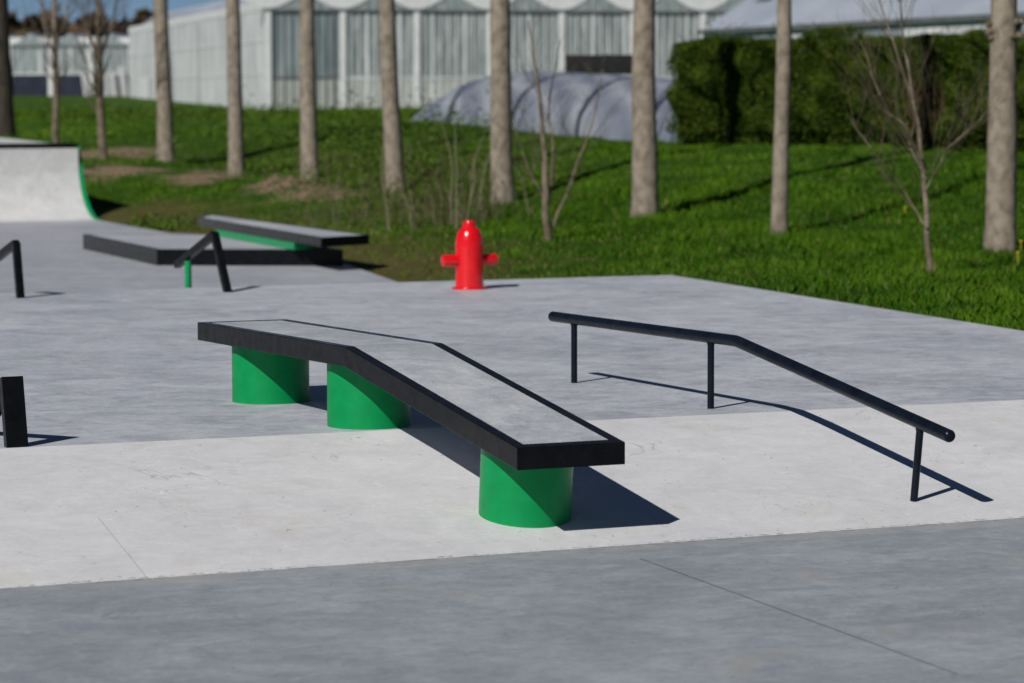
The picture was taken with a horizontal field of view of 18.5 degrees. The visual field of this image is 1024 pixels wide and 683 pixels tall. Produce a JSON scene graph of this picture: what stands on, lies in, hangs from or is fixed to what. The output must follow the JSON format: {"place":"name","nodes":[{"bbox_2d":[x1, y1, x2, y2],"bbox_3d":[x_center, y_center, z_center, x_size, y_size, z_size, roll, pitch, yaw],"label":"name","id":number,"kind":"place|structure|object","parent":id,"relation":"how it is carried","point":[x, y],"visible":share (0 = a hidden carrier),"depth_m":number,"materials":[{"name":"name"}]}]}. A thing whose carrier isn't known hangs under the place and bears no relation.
{"place":"outdoors","nodes":[
{"label":"outdoors","id":0,"kind":"place"},
{"bbox_2d":[8,0,219,22],"label":"sky","id":1,"kind":"structure","parent":0,"point":[173,5],"materials":[{"name":"blue"}]},
{"bbox_2d":[0,220,395,292],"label":"deck","id":2,"kind":"structure","parent":0,"point":[56,256],"depth_m":38.68,"materials":[{"name":"concrete"}]},
{"bbox_2d":[0,137,100,221],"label":"quarter pipe","id":3,"kind":"object","parent":2,"relation":"on","point":[41,181],"visible":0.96,"depth_m":54.73,"materials":[{"name":"concrete"}]},
{"bbox_2d":[83,234,342,265],"bbox_3d":[-4.067,-1.201,41.837,2.157,0.258,5.565,-2,5,-19],"label":"manual pad","id":4,"kind":"object","parent":2,"relation":"on","point":[162,249],"visible":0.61,"depth_m":39.87,"materials":[{"name":"grey concrete"}]},
{"bbox_2d":[198,214,368,249],"bbox_3d":[-3.194,-1.448,41.938,0.745,0.215,7.754,-2,5,-18],"label":"flat ledge","id":5,"kind":"object","parent":4,"relation":"on","point":[288,236],"visible":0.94,"depth_m":40.51,"materials":[{"name":"grey concrete"}]},
{"bbox_2d":[0,518,1023,682],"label":"deck","id":6,"kind":"structure","parent":0,"point":[937,603],"depth_m":12.88,"materials":[{"name":"grey concrete"}]},
{"bbox_2d":[0,275,1023,448],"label":"deck","id":7,"kind":"structure","parent":0,"point":[114,366],"depth_m":22.16,"materials":[{"name":"grey concrete"}]},
{"bbox_2d":[0,240,24,297],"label":"angled rail","id":8,"kind":"object","parent":7,"relation":"on","point":[13,247],"visible":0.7,"depth_m":28.02,"materials":[{"name":"black metal"}]},
{"bbox_2d":[0,376,28,447],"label":"angled rail","id":9,"kind":"object","parent":7,"relation":"on","point":[13,409],"visible":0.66,"depth_m":16.16,"materials":[{"name":"black metal"}]},
{"bbox_2d":[174,231,231,291],"bbox_3d":[-2.886,-0.521,29.382,0.070,1.044,1.498,-2,5,-25],"label":"angled rail","id":10,"kind":"object","parent":7,"relation":"on","point":[204,242],"visible":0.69,"depth_m":29.08,"materials":[{"name":"black metal"}]},
{"bbox_2d":[441,220,497,289],"bbox_3d":[-0.394,-0.805,29.118,0.527,0.640,0.329,0,4,1],"label":"fire hydrant","id":11,"kind":"object","parent":7,"relation":"on","point":[469,259],"visible":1,"depth_m":29.02,"materials":[{"name":"red metal"}]},
{"bbox_2d":[1,96,1023,330],"bbox_3d":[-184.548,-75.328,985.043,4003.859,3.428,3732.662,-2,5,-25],"label":"ground","id":12,"kind":"structure","parent":0,"point":[111,215],"depth_m":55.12,"materials":[{"name":"green plant"}]},
{"bbox_2d":[0,0,16,137],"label":"poplar tree","id":13,"kind":"object","parent":12,"relation":"on","point":[7,125],"visible":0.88,"depth_m":71.74,"materials":[{"name":"brown plant"}]},
{"bbox_2d":[12,0,80,142],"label":"young tree","id":14,"kind":"object","parent":12,"relation":"on","point":[55,68],"visible":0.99,"depth_m":67.85,"materials":[{"name":"brown plant"}]},
{"bbox_2d":[10,33,129,95],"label":"greenhouse","id":15,"kind":"object","parent":12,"relation":"on","point":[30,77],"visible":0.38,"depth_m":221.80,"materials":[{"name":"white glass"}]},
{"bbox_2d":[9,7,153,36],"bbox_3d":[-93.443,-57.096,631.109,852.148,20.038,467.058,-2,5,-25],"label":"distant wood","id":16,"kind":"object","parent":12,"relation":"on","point":[23,28],"depth_m":562.20,"materials":[{"name":"plant"}]},
{"bbox_2d":[65,0,132,159],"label":"young tree","id":17,"kind":"object","parent":12,"relation":"on","point":[98,77],"visible":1,"depth_m":62.82,"materials":[{"name":"brown plant"}]},
{"bbox_2d":[153,0,175,161],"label":"poplar tree","id":18,"kind":"object","parent":12,"relation":"on","point":[165,145],"visible":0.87,"depth_m":63.97,"materials":[{"name":"beige plant"}]},
{"bbox_2d":[226,0,244,175],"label":"poplar tree","id":19,"kind":"object","parent":12,"relation":"on","point":[235,98],"visible":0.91,"depth_m":60.44,"materials":[{"name":"beige plant"}]},
{"bbox_2d":[300,0,319,179],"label":"poplar tree","id":20,"kind":"object","parent":12,"relation":"on","point":[308,129],"visible":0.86,"depth_m":57.07,"materials":[{"name":"beige plant"}]},
{"bbox_2d":[65,118,609,232],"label":"dry weeds","id":21,"kind":"object","parent":12,"relation":"on","point":[432,204],"visible":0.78,"depth_m":50.48,"materials":[{"name":"brown plant"}]},
{"bbox_2d":[14,81,664,232],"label":"weeds","id":22,"kind":"object","parent":12,"relation":"on","point":[158,225],"visible":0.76,"depth_m":64.13,"materials":[{"name":"green plant"}]},
{"bbox_2d":[379,0,405,192],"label":"poplar tree","id":23,"kind":"object","parent":12,"relation":"on","point":[393,147],"visible":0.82,"depth_m":53.62,"materials":[{"name":"beige plant"}]},
{"bbox_2d":[128,0,743,108],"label":"greenhouse","id":24,"kind":"object","parent":12,"relation":"on","point":[443,46],"visible":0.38,"depth_m":152.65,"materials":[{"name":"white glass"}]},
{"bbox_2d":[139,78,148,98],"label":"white door","id":25,"kind":"structure","parent":24,"relation":"in","point":[143,82],"depth_m":198.59,"materials":[{"name":"paint"}]},
{"bbox_2d":[381,118,505,230],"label":"tall dry stems","id":26,"kind":"object","parent":12,"relation":"on","point":[442,185],"visible":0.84,"depth_m":46.78,"materials":[{"name":"brown plant"}]},
{"bbox_2d":[490,0,515,204],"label":"poplar tree","id":27,"kind":"object","parent":12,"relation":"on","point":[500,46],"visible":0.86,"depth_m":49.84,"materials":[{"name":"brown plant"}]},
{"bbox_2d":[0,400,1023,588],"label":"bank","id":28,"kind":"structure","parent":12,"relation":"on","point":[73,514],"depth_m":15.76,"materials":[{"name":"concrete"}]},
{"bbox_2d":[198,319,624,527],"bbox_3d":[-0.672,0.430,16.930,0.566,0.840,4.562,-2,5,-25],"label":"grind ledge","id":29,"kind":"object","parent":28,"relation":"on","point":[535,448],"visible":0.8,"depth_m":16.08,"materials":[{"name":"grey concrete"}]},
{"bbox_2d":[548,311,954,501],"bbox_3d":[1.225,0.344,17.844,0.065,0.775,4.652,-2,5,-25],"label":"grind rail","id":30,"kind":"object","parent":28,"relation":"on","point":[921,425],"visible":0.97,"depth_m":17.44,"materials":[{"name":"black metal"}]},
{"bbox_2d":[412,71,677,142],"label":"polytunnel","id":31,"kind":"structure","parent":12,"relation":"on","point":[619,124],"depth_m":67.08,"materials":[{"name":"white plastic"}]},
{"bbox_2d":[469,1,640,241],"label":"young tree","id":32,"kind":"object","parent":12,"relation":"on","point":[546,195],"visible":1,"depth_m":40.42,"materials":[{"name":"brown plant"}]},
{"bbox_2d":[564,54,631,73],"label":"windbreak screen","id":33,"kind":"object","parent":12,"relation":"on","point":[616,64],"visible":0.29,"depth_m":83.95,"materials":[{"name":"black fabric"}]},
{"bbox_2d":[630,0,658,217],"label":"poplar tree","id":34,"kind":"object","parent":12,"relation":"on","point":[644,198],"visible":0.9,"depth_m":45.60,"materials":[{"name":"brown plant"}]},
{"bbox_2d":[770,0,791,235],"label":"poplar tree","id":35,"kind":"object","parent":12,"relation":"on","point":[779,204],"visible":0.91,"depth_m":42.27,"materials":[{"name":"beige plant"}]},
{"bbox_2d":[664,17,1023,153],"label":"hedge","id":36,"kind":"object","parent":12,"relation":"on","point":[721,89],"visible":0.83,"depth_m":55.14,"materials":[{"name":"green plant"}]},
{"bbox_2d":[698,0,1023,48],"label":"greenhouse roof","id":37,"kind":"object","parent":12,"relation":"on","point":[754,15],"visible":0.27,"depth_m":98.39,"materials":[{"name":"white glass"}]},
{"bbox_2d":[805,0,1023,273],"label":"young tree","id":38,"kind":"object","parent":12,"relation":"on","point":[925,186],"visible":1,"depth_m":32.47,"materials":[{"name":"brown plant"}]},
{"bbox_2d":[983,0,1023,252],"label":"poplar tree","id":39,"kind":"object","parent":12,"relation":"on","point":[1003,24],"visible":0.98,"depth_m":37.60,"materials":[{"name":"brown plant"}]}
]}

